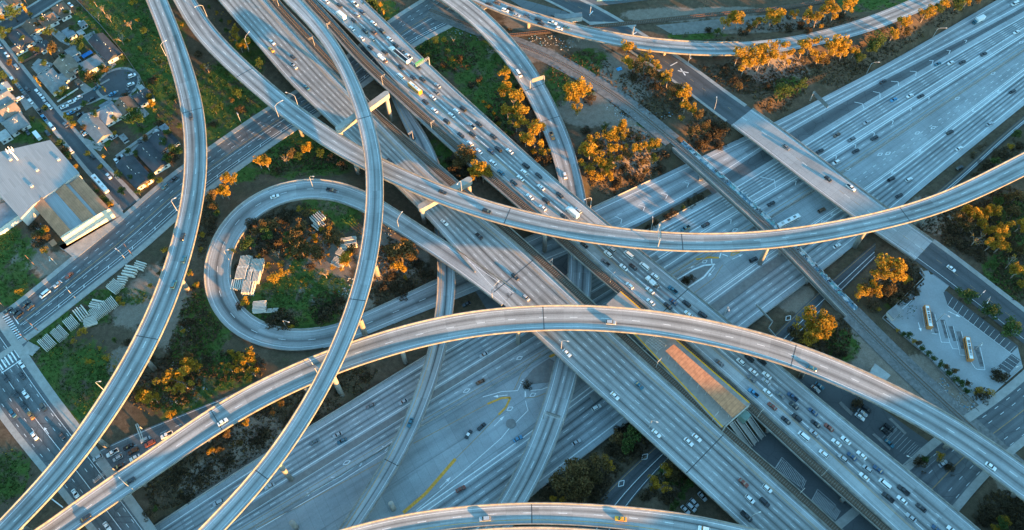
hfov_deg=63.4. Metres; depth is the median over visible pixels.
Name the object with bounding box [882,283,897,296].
broadleaf tree
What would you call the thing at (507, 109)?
gum tree
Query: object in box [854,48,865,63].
broadleaf tree
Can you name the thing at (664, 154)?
dark shrub
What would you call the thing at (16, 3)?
house
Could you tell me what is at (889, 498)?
pickup
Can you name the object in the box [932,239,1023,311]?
pavement
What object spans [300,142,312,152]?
gum tree
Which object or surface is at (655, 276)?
hatchback car
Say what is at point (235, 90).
broadleaf tree
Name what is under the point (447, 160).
dark shrub
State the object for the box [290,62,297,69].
pickup
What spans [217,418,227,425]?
car
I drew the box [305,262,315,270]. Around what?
dark shrub
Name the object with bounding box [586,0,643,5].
street
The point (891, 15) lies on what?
ramp road
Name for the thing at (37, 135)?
trailer
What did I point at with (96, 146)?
driveway path
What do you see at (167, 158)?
broadleaf tree
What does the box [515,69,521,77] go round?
van
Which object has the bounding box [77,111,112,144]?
house
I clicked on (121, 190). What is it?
broadleaf tree
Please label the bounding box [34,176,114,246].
sawtooth building
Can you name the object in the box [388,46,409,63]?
articulated truck
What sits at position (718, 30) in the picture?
broadleaf tree
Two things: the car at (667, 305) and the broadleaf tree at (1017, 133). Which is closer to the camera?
the car at (667, 305)
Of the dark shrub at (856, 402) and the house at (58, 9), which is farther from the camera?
the house at (58, 9)
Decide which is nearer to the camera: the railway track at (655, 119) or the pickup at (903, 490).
the pickup at (903, 490)
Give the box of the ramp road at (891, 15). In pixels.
[738,0,940,54]
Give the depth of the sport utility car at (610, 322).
387.61 m
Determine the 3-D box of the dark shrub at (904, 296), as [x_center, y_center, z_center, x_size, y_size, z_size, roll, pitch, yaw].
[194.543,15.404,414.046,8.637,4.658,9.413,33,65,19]
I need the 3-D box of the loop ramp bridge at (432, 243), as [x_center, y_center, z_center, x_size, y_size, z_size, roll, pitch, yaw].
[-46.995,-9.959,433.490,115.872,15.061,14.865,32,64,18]
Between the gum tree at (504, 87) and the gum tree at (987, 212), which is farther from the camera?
the gum tree at (504, 87)
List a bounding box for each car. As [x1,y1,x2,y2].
[2,374,9,381]
[3,307,12,314]
[9,409,16,417]
[10,308,19,315]
[12,389,19,397]
[14,310,23,318]
[16,95,24,101]
[17,360,24,367]
[18,371,24,379]
[19,401,26,409]
[21,300,30,307]
[22,390,29,398]
[25,303,34,310]
[27,411,34,419]
[30,431,38,440]
[39,403,46,410]
[53,280,61,287]
[57,431,65,439]
[64,271,73,278]
[67,99,75,104]
[71,489,79,498]
[80,513,90,522]
[87,96,95,102]
[92,454,102,461]
[103,521,111,529]
[112,454,122,461]
[113,462,123,470]
[123,443,133,450]
[124,476,135,485]
[128,73,135,77]
[128,447,138,454]
[129,454,139,461]
[140,436,150,443]
[144,439,155,447]
[170,280,176,288]
[180,233,184,240]
[181,255,186,263]
[213,498,223,506]
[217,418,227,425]
[264,482,274,489]
[270,194,278,198]
[309,438,318,445]
[332,431,342,438]
[337,437,346,444]
[366,402,375,409]
[398,398,407,405]
[407,418,413,427]
[438,189,446,194]
[455,485,465,492]
[459,105,466,111]
[462,301,470,306]
[464,430,472,438]
[475,232,482,239]
[476,378,484,384]
[477,422,485,430]
[479,351,488,357]
[482,208,491,213]
[494,146,501,152]
[497,169,504,175]
[511,273,518,280]
[513,435,522,442]
[522,162,529,168]
[522,294,529,300]
[539,204,546,210]
[542,197,549,203]
[562,349,570,356]
[571,438,581,445]
[580,242,587,248]
[591,404,601,411]
[604,250,612,257]
[606,320,615,324]
[607,246,615,252]
[610,391,619,399]
[619,263,627,270]
[625,282,633,288]
[629,263,637,270]
[634,381,643,389]
[645,287,654,293]
[646,298,654,305]
[651,273,658,279]
[651,428,660,437]
[663,302,671,309]
[669,298,677,305]
[680,505,690,513]
[682,299,690,307]
[684,437,693,446]
[686,502,696,511]
[690,498,698,507]
[692,433,701,442]
[697,491,706,501]
[698,311,707,318]
[698,525,709,529]
[701,221,709,227]
[715,359,723,366]
[736,357,745,365]
[738,477,748,487]
[744,355,754,362]
[745,494,754,503]
[747,375,756,383]
[748,367,757,375]
[749,256,757,262]
[757,358,766,365]
[759,497,769,507]
[761,377,770,385]
[762,371,771,379]
[762,484,771,492]
[763,388,772,396]
[767,402,776,410]
[775,390,785,399]
[781,416,790,424]
[789,401,798,409]
[791,413,801,422]
[806,365,816,371]
[808,407,817,416]
[809,429,819,437]
[810,419,820,428]
[811,384,820,392]
[814,381,824,389]
[817,207,825,212]
[818,449,828,458]
[824,175,831,181]
[824,423,833,431]
[831,438,841,447]
[838,454,847,462]
[840,436,850,444]
[846,451,856,460]
[855,412,864,420]
[856,450,866,459]
[857,408,867,417]
[859,472,869,481]
[861,404,871,412]
[862,464,872,473]
[870,135,878,140]
[872,464,882,474]
[879,426,889,435]
[883,423,893,431]
[884,439,894,448]
[887,176,895,181]
[896,495,907,504]
[905,512,916,522]
[915,503,926,512]
[931,524,939,529]
[938,460,947,467]
[946,265,955,271]
[955,165,963,170]
[985,461,996,470]
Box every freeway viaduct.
[218,0,830,529]
[316,0,980,529]
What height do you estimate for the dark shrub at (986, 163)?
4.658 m
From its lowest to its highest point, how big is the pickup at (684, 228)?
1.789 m
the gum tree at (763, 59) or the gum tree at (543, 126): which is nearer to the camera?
the gum tree at (543, 126)
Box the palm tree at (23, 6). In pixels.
[20,3,31,18]
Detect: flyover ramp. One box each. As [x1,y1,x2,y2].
[0,0,206,529]
[34,304,1023,529]
[173,0,1023,265]
[197,0,383,529]
[338,61,455,529]
[340,502,759,529]
[440,0,591,528]
[471,527,599,529]
[473,0,739,56]
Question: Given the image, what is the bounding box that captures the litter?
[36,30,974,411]
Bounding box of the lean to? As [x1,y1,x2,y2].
[81,50,93,57]
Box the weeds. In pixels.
[47,5,1020,411]
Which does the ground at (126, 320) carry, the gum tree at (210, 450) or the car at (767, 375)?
the gum tree at (210, 450)
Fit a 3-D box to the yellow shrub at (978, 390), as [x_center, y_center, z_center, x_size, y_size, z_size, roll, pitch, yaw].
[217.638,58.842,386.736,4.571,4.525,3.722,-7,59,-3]
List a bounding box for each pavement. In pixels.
[0,0,40,21]
[0,0,424,316]
[0,6,485,358]
[0,38,139,200]
[0,60,122,210]
[0,315,156,529]
[0,408,96,529]
[4,0,61,33]
[24,341,39,355]
[58,79,109,106]
[59,205,123,256]
[60,90,117,113]
[95,67,140,99]
[545,0,726,121]
[580,0,746,106]
[835,370,1023,527]
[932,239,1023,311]
[952,436,1023,510]
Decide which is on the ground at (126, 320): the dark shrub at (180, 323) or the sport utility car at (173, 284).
the dark shrub at (180, 323)
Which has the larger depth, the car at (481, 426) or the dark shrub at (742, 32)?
the dark shrub at (742, 32)
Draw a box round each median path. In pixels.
[233,255,658,522]
[589,244,807,402]
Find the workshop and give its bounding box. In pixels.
[555,12,581,21]
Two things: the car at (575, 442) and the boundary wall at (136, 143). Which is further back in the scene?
the boundary wall at (136, 143)
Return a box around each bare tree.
[970,230,985,245]
[1005,254,1018,268]
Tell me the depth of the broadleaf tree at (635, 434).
374.38 m
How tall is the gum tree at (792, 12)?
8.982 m
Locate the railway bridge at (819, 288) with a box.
[672,140,857,316]
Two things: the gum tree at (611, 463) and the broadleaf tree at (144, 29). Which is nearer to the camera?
the gum tree at (611, 463)
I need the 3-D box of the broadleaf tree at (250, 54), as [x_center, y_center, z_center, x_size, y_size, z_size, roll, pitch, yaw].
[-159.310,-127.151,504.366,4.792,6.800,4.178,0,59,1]
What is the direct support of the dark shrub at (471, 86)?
on the ground at (126, 320)
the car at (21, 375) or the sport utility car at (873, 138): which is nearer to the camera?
the car at (21, 375)
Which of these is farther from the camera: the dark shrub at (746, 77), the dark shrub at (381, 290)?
the dark shrub at (746, 77)
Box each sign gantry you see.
[93,467,116,482]
[135,423,143,441]
[415,57,429,66]
[530,75,544,88]
[543,411,563,424]
[657,224,660,246]
[809,91,828,107]
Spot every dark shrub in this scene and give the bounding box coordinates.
[26,221,38,231]
[31,237,48,249]
[121,338,130,345]
[142,505,157,521]
[146,75,156,83]
[153,120,167,126]
[162,152,179,163]
[170,468,185,483]
[176,320,187,331]
[180,489,195,503]
[184,318,195,328]
[192,474,203,485]
[193,50,201,56]
[200,463,214,475]
[201,216,215,230]
[207,121,218,126]
[224,457,237,468]
[234,104,246,114]
[235,302,245,310]
[244,217,257,229]
[250,435,265,449]
[258,243,271,255]
[258,426,276,440]
[264,317,277,329]
[266,311,291,330]
[271,166,281,174]
[272,235,284,247]
[276,212,290,224]
[280,208,293,220]
[281,317,293,330]
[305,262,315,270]
[312,308,331,324]
[317,299,340,320]
[325,153,337,162]
[332,297,346,311]
[333,159,347,170]
[334,384,344,399]
[362,374,372,383]
[377,283,392,295]
[387,272,397,282]
[389,280,402,292]
[395,290,407,300]
[402,278,416,291]
[414,259,429,271]
[419,267,435,283]
[438,61,447,67]
[442,157,452,163]
[447,164,457,174]
[453,172,466,180]
[455,54,463,61]
[462,167,470,176]
[467,81,476,88]
[475,75,482,81]
[494,115,500,124]
[521,379,531,390]
[532,154,543,161]
[537,483,554,500]
[543,154,552,166]
[580,125,591,134]
[583,92,595,105]
[587,489,607,504]
[592,475,611,493]
[601,442,614,455]
[607,444,628,461]
[612,177,621,189]
[613,423,627,437]
[618,163,630,177]
[628,172,643,186]
[628,444,643,459]
[629,72,641,82]
[638,488,651,500]
[643,223,653,229]
[647,82,660,94]
[652,164,665,174]
[652,218,659,227]
[656,149,671,160]
[659,495,673,504]
[662,213,672,220]
[669,207,678,215]
[672,467,684,483]
[685,197,695,208]
[693,193,703,201]
[695,138,704,148]
[703,134,711,144]
[704,27,712,32]
[706,119,720,131]
[707,129,726,138]
[712,140,726,150]
[715,121,729,132]
[718,63,732,75]
[727,74,739,83]
[737,27,748,35]
[742,74,753,86]
[763,81,770,89]
[779,24,793,32]
[787,325,799,338]
[791,21,804,29]
[803,27,812,34]
[831,346,842,358]
[837,11,846,18]
[839,348,848,358]
[850,397,862,411]
[866,299,880,312]
[885,295,901,306]
[892,287,909,302]
[894,260,913,275]
[904,284,920,295]
[913,454,927,473]
[941,233,956,245]
[942,222,959,236]
[944,462,954,475]
[961,246,977,255]
[970,171,980,176]
[971,512,989,526]
[972,387,991,404]
[973,251,987,263]
[976,158,991,171]
[980,501,999,521]
[989,367,1004,381]
[991,148,1007,158]
[994,368,1010,382]
[1004,238,1016,249]
[1013,139,1023,148]
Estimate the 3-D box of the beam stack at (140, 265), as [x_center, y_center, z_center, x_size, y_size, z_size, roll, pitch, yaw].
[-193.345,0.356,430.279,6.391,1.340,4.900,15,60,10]
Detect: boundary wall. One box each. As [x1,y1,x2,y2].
[20,52,40,63]
[57,88,77,101]
[76,0,144,86]
[116,127,158,157]
[756,304,776,336]
[882,268,924,317]
[882,318,978,410]
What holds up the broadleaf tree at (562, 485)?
on the ground at (126, 320)
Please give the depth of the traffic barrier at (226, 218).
432.82 m
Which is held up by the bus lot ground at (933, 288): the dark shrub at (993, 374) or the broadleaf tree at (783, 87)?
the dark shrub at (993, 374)
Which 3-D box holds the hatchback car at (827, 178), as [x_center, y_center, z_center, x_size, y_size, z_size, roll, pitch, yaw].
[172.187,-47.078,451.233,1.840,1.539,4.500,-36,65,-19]
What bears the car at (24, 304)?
on the street at (145, 220)
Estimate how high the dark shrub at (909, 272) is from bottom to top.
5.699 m
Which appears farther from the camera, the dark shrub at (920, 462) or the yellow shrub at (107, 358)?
the yellow shrub at (107, 358)
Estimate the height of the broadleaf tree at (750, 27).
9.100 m
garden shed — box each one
[0,81,12,91]
[32,34,42,43]
[55,47,65,55]
[73,55,81,63]
[74,78,82,85]
[76,29,85,37]
[77,20,87,29]
[118,133,128,143]
[137,84,144,90]
[159,123,168,130]
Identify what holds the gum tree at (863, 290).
on the ground at (126, 320)
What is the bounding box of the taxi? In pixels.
[615,516,626,521]
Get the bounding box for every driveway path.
[20,95,31,109]
[32,58,52,68]
[50,28,72,45]
[80,82,90,91]
[84,31,115,69]
[85,138,103,150]
[115,126,159,158]
[129,95,148,117]
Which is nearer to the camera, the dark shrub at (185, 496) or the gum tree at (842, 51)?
the dark shrub at (185, 496)
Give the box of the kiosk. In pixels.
[886,304,902,320]
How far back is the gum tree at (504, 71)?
487.16 m
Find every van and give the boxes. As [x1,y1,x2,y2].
[39,289,50,298]
[48,122,55,129]
[396,73,403,79]
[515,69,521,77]
[624,250,633,258]
[639,262,649,270]
[797,431,809,441]
[878,478,891,489]
[1011,0,1019,5]
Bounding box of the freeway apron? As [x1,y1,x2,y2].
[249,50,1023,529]
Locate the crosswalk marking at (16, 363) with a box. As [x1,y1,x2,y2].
[0,311,100,507]
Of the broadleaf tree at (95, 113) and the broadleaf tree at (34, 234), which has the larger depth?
the broadleaf tree at (95, 113)
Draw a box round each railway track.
[270,0,840,529]
[305,0,890,529]
[428,9,986,436]
[478,0,832,40]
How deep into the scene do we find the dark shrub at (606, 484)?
368.89 m
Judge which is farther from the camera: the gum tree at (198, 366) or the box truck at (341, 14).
the box truck at (341, 14)
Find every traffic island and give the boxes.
[506,419,515,427]
[525,358,553,383]
[679,266,711,285]
[838,402,852,414]
[872,433,890,449]
[889,418,905,434]
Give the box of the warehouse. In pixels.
[0,140,82,225]
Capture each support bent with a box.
[335,91,392,134]
[418,177,471,224]
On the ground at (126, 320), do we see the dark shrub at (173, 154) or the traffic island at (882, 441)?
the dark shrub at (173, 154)
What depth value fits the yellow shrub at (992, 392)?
385.45 m
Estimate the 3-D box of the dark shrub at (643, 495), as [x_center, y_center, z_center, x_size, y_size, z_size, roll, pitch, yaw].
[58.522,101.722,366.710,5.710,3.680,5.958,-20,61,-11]
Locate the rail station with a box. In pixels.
[606,291,765,446]
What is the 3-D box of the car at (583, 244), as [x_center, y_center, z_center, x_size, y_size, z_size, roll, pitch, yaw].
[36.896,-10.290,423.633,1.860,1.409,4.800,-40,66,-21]
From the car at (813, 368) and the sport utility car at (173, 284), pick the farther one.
the sport utility car at (173, 284)
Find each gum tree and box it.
[135,388,154,403]
[147,99,155,110]
[148,392,160,402]
[152,365,190,394]
[175,371,194,392]
[179,357,195,370]
[194,360,202,371]
[206,447,214,454]
[215,184,226,198]
[219,171,230,185]
[220,362,234,373]
[221,185,230,199]
[224,172,237,184]
[228,31,239,41]
[231,24,239,34]
[234,356,246,372]
[235,42,244,51]
[239,353,256,365]
[240,366,259,379]
[241,37,250,51]
[242,419,248,426]
[245,346,254,356]
[252,155,263,168]
[260,156,270,170]
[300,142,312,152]
[339,250,351,266]
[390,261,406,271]
[467,167,480,181]
[470,159,490,178]
[475,163,492,182]
[497,66,510,80]
[497,80,511,96]
[500,103,516,119]
[507,87,524,103]
[507,110,520,132]
[512,100,529,116]
[518,115,542,131]
[519,132,533,146]
[526,123,543,148]
[533,122,546,137]
[538,140,550,156]
[562,76,592,103]
[564,91,579,107]
[571,103,582,115]
[577,142,597,159]
[578,158,594,173]
[586,132,599,144]
[593,149,604,167]
[597,159,612,176]
[601,129,615,146]
[602,454,614,470]
[603,170,613,181]
[604,154,622,168]
[606,143,618,157]
[607,126,620,140]
[611,128,628,146]
[618,119,626,131]
[618,143,628,152]
[621,39,637,54]
[621,55,633,71]
[631,143,643,156]
[637,49,651,61]
[642,140,653,152]
[647,55,661,69]
[648,137,661,150]
[648,474,658,489]
[654,482,671,492]
[660,69,672,87]
[660,462,672,477]
[675,83,691,101]
[679,97,690,113]
[687,102,696,116]
[720,17,731,32]
[726,10,745,28]
[733,45,748,66]
[738,56,755,75]
[746,43,762,58]
[752,17,761,31]
[753,53,768,71]
[755,43,769,55]
[762,7,780,29]
[767,39,789,53]
[767,46,779,66]
[773,8,786,22]
[779,48,794,64]
[789,9,798,20]
[792,306,818,336]
[797,39,812,58]
[800,35,822,55]
[800,331,820,346]
[802,6,815,25]
[802,304,830,331]
[810,11,823,28]
[812,49,826,64]
[817,325,831,340]
[818,0,834,20]
[818,308,836,324]
[824,37,837,55]
[825,3,841,22]
[826,321,837,332]
[831,34,851,55]
[836,45,850,60]
[842,0,857,12]
[850,47,859,58]
[854,284,870,299]
[869,263,892,281]
[869,279,882,297]
[874,253,906,279]
[888,27,899,42]
[889,262,907,281]
[897,15,912,29]
[918,8,935,22]
[924,4,937,15]
[939,0,949,7]
[960,204,979,218]
[976,211,988,225]
[977,206,992,217]
[980,221,996,236]
[984,237,998,250]
[985,203,1002,217]
[987,225,1010,240]
[993,235,1012,252]
[995,220,1016,235]
[1009,261,1023,278]
[1015,218,1023,232]
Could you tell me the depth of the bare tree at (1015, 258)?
417.07 m
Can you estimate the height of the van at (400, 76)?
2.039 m
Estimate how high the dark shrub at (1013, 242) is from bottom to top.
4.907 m
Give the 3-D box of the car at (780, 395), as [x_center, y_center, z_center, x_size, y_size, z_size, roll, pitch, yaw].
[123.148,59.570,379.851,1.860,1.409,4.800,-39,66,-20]
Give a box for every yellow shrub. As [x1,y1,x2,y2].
[14,288,23,295]
[39,246,48,253]
[66,115,73,124]
[69,121,76,128]
[78,327,87,333]
[85,358,94,363]
[103,354,110,361]
[107,199,113,206]
[164,410,171,418]
[232,351,240,362]
[240,296,249,305]
[266,273,280,284]
[278,269,286,276]
[287,266,294,272]
[549,496,556,500]
[587,170,595,179]
[595,171,604,180]
[936,451,945,461]
[974,386,984,393]
[985,388,994,395]
[991,524,1003,529]
[995,515,1010,525]
[1016,279,1023,287]
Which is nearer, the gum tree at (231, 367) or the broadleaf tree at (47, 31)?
the gum tree at (231, 367)
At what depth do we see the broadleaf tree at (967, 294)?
407.10 m
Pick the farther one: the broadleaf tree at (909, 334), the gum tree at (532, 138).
the gum tree at (532, 138)
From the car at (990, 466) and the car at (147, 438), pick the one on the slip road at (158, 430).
the car at (147, 438)
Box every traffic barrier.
[154,197,707,525]
[204,179,342,350]
[230,198,333,329]
[247,49,1023,529]
[363,179,650,313]
[531,254,842,496]
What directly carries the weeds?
on the ground at (126, 320)
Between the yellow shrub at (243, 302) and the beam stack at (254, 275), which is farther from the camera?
the beam stack at (254, 275)
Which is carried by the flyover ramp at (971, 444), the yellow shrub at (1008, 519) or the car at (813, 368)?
the car at (813, 368)
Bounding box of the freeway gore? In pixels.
[476,7,1023,308]
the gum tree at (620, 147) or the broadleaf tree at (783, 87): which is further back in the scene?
the broadleaf tree at (783, 87)
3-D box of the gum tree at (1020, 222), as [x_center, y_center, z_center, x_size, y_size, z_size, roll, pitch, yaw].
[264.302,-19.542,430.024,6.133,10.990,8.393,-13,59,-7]
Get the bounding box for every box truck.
[336,10,346,19]
[479,516,490,521]
[565,206,579,218]
[972,14,985,24]
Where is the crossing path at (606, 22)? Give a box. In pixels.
[589,22,635,26]
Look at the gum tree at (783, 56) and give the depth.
488.83 m
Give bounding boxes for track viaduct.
[267,0,842,529]
[303,0,892,529]
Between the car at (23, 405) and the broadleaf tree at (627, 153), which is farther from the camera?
the broadleaf tree at (627, 153)
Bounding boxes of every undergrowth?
[127,3,1023,529]
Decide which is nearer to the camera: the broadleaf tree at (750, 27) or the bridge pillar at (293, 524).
the bridge pillar at (293, 524)
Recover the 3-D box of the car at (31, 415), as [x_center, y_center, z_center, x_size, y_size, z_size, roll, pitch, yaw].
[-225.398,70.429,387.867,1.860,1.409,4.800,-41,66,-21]
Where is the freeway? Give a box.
[155,11,1023,529]
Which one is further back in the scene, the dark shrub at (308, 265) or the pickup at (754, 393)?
the dark shrub at (308, 265)
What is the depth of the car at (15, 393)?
393.23 m
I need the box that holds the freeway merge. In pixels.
[394,0,1023,323]
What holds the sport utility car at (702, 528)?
on the flyover ramp at (544, 513)
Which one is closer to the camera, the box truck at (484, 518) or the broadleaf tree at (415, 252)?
the box truck at (484, 518)
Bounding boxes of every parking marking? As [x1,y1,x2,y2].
[775,426,934,519]
[906,296,1017,371]
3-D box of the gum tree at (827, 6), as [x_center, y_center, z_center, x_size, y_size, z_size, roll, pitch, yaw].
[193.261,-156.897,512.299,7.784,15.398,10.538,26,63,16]
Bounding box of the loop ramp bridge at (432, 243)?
[334,183,515,305]
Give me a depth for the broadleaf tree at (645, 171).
459.90 m
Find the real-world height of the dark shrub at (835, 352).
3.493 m
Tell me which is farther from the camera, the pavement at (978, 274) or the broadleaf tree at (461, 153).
the broadleaf tree at (461, 153)
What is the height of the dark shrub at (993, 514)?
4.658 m
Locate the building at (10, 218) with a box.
[0,202,21,234]
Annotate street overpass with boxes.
[731,108,933,260]
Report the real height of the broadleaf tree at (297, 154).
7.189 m
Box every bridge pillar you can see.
[289,520,298,529]
[388,501,395,511]
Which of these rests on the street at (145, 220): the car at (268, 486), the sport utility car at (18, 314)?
the sport utility car at (18, 314)
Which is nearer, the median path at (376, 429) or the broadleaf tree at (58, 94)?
the median path at (376, 429)
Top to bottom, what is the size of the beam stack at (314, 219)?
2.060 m
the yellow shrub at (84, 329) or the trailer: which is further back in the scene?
the trailer
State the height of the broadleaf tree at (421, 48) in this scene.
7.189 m
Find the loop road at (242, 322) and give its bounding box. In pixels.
[205,180,477,349]
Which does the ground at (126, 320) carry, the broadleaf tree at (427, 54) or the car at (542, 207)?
the broadleaf tree at (427, 54)
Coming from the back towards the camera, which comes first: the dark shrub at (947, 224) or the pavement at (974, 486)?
the dark shrub at (947, 224)
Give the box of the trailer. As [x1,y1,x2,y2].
[32,130,41,140]
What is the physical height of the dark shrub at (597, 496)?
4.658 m
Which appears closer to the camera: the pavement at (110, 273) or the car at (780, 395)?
the car at (780, 395)
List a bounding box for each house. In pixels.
[0,0,7,15]
[0,88,14,105]
[0,100,22,118]
[0,129,12,144]
[1,0,21,9]
[1,112,31,136]
[7,28,35,55]
[21,18,44,36]
[31,61,48,74]
[35,39,50,53]
[36,11,59,28]
[37,68,70,95]
[51,1,71,21]
[53,54,81,80]
[61,26,77,39]
[64,45,81,56]
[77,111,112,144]
[79,54,105,72]
[88,33,122,63]
[96,99,123,126]
[114,96,138,115]
[115,155,152,189]
[131,88,155,107]
[134,141,170,174]
[148,130,179,155]
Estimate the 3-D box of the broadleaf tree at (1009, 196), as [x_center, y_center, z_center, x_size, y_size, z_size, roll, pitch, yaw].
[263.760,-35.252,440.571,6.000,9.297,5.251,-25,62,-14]
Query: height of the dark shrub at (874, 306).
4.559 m
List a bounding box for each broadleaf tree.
[0,25,6,38]
[0,32,6,40]
[0,70,6,80]
[4,3,20,21]
[31,231,41,240]
[36,229,45,236]
[41,25,54,38]
[41,59,46,65]
[42,234,49,240]
[47,41,57,55]
[53,90,61,97]
[54,138,64,148]
[58,85,67,96]
[60,145,68,153]
[63,151,71,159]
[64,37,71,45]
[69,34,83,45]
[75,42,85,53]
[78,69,88,77]
[80,100,87,108]
[83,70,98,85]
[90,109,97,116]
[91,73,101,85]
[101,65,108,74]
[113,169,120,178]
[117,186,126,194]
[121,106,143,126]
[130,385,148,396]
[139,26,147,34]
[142,134,147,141]
[145,92,152,98]
[147,172,155,181]
[156,177,162,183]
[156,372,171,389]
[159,136,167,145]
[160,246,168,252]
[161,153,171,163]
[161,369,176,382]
[163,128,171,134]
[168,144,182,157]
[169,94,177,103]
[181,351,193,360]
[205,189,216,203]
[207,201,218,210]
[211,105,219,113]
[213,207,219,216]
[214,378,220,385]
[214,446,224,453]
[222,429,230,437]
[231,86,241,99]
[235,439,242,445]
[238,235,255,250]
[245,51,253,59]
[249,227,259,236]
[255,57,265,70]
[257,219,269,231]
[259,225,272,239]
[266,218,279,229]
[278,400,283,406]
[282,231,292,243]
[285,228,303,242]
[286,147,297,158]
[290,217,306,234]
[291,241,309,257]
[294,152,302,160]
[301,209,310,219]
[308,241,321,257]
[310,248,326,264]
[315,148,324,158]
[322,227,338,243]
[326,231,344,248]
[344,243,355,258]
[365,0,376,5]
[370,0,377,11]
[383,244,397,260]
[386,242,412,262]
[396,240,415,254]
[406,248,418,261]
[417,45,424,53]
[423,40,429,46]
[424,52,431,62]
[431,36,438,45]
[432,46,439,54]
[443,48,450,56]
[452,158,463,169]
[454,148,473,168]
[457,143,476,163]
[504,128,513,136]
[548,467,563,490]
[551,465,581,498]
[564,457,581,470]
[568,459,591,482]
[568,481,586,502]
[575,476,593,496]
[588,452,611,471]
[589,467,602,483]
[595,140,603,150]
[600,121,608,129]
[609,428,623,446]
[621,437,634,454]
[622,149,633,159]
[623,423,644,445]
[625,132,633,139]
[631,59,646,74]
[635,133,641,142]
[638,157,647,166]
[642,168,649,176]
[644,66,657,82]
[649,152,658,163]
[654,70,665,85]
[665,459,679,471]
[666,85,679,100]
[669,466,679,480]
[669,503,676,511]
[672,498,679,506]
[673,82,684,91]
[677,492,685,500]
[686,479,693,487]
[687,125,700,136]
[693,109,703,121]
[699,119,710,133]
[714,28,720,36]
[734,82,742,90]
[745,22,753,34]
[774,82,790,101]
[790,330,807,345]
[794,77,807,90]
[817,55,829,67]
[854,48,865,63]
[857,282,874,297]
[866,30,889,51]
[866,40,877,54]
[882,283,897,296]
[902,26,912,38]
[904,332,913,338]
[922,456,930,462]
[934,3,945,16]
[938,359,944,367]
[945,368,952,375]
[950,0,966,13]
[951,211,969,224]
[951,376,959,382]
[955,286,980,304]
[957,216,975,232]
[958,379,964,387]
[963,387,971,393]
[964,379,972,386]
[978,301,1002,319]
[990,157,999,165]
[992,196,1003,206]
[996,516,1008,529]
[1000,315,1022,336]
[1003,192,1015,204]
[1006,204,1020,217]
[1010,189,1023,202]
[1011,129,1021,139]
[1014,245,1023,254]
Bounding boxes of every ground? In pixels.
[0,0,1023,529]
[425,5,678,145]
[511,0,568,16]
[634,189,711,229]
[656,15,785,34]
[749,432,877,529]
[797,374,937,470]
[843,308,1023,461]
[886,268,1022,404]
[906,291,983,366]
[943,291,1017,352]
[997,354,1020,372]
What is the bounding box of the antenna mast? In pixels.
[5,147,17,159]
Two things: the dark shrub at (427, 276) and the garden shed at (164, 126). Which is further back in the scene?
the garden shed at (164, 126)
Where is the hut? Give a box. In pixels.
[869,364,889,379]
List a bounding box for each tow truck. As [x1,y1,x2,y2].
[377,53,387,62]
[645,275,659,288]
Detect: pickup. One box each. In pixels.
[106,448,118,457]
[160,430,172,439]
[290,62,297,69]
[326,187,336,192]
[467,122,475,129]
[548,20,556,24]
[549,131,554,139]
[600,258,610,266]
[667,285,677,294]
[680,225,690,231]
[740,510,752,521]
[747,388,758,397]
[786,391,798,401]
[845,183,855,191]
[881,491,894,503]
[897,484,909,495]
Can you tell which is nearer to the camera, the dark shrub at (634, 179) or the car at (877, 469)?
the car at (877, 469)
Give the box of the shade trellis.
[645,336,665,353]
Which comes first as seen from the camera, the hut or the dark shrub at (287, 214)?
the hut
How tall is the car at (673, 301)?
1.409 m
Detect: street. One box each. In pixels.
[0,0,57,30]
[0,41,136,209]
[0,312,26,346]
[0,330,143,529]
[6,0,480,335]
[58,90,99,111]
[98,69,137,97]
[550,0,1023,342]
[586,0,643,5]
[910,382,1023,504]
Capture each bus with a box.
[91,174,108,193]
[407,81,421,94]
[777,213,800,227]
[922,305,932,329]
[963,336,973,361]
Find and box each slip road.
[99,392,235,470]
[576,117,1023,529]
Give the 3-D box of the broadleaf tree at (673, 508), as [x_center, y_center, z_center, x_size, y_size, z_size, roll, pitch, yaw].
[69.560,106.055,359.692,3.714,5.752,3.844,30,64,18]
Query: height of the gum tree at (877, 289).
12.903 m
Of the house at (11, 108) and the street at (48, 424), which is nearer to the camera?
the street at (48, 424)
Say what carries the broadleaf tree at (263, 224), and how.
on the ground at (126, 320)
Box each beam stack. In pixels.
[37,334,56,351]
[50,325,68,342]
[62,314,79,330]
[72,305,89,321]
[82,312,97,327]
[88,299,103,309]
[88,303,107,320]
[100,296,118,312]
[106,278,123,294]
[115,276,127,285]
[121,265,138,277]
[134,260,146,270]
[230,279,243,290]
[235,266,248,279]
[238,255,252,268]
[241,280,255,295]
[247,269,261,283]
[250,258,264,272]
[252,300,266,313]
[266,308,278,312]
[309,211,325,225]
[311,219,325,230]
[331,256,343,267]
[335,247,346,255]
[340,236,357,248]
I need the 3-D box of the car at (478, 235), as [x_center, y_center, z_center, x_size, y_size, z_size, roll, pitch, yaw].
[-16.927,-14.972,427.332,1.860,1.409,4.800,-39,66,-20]

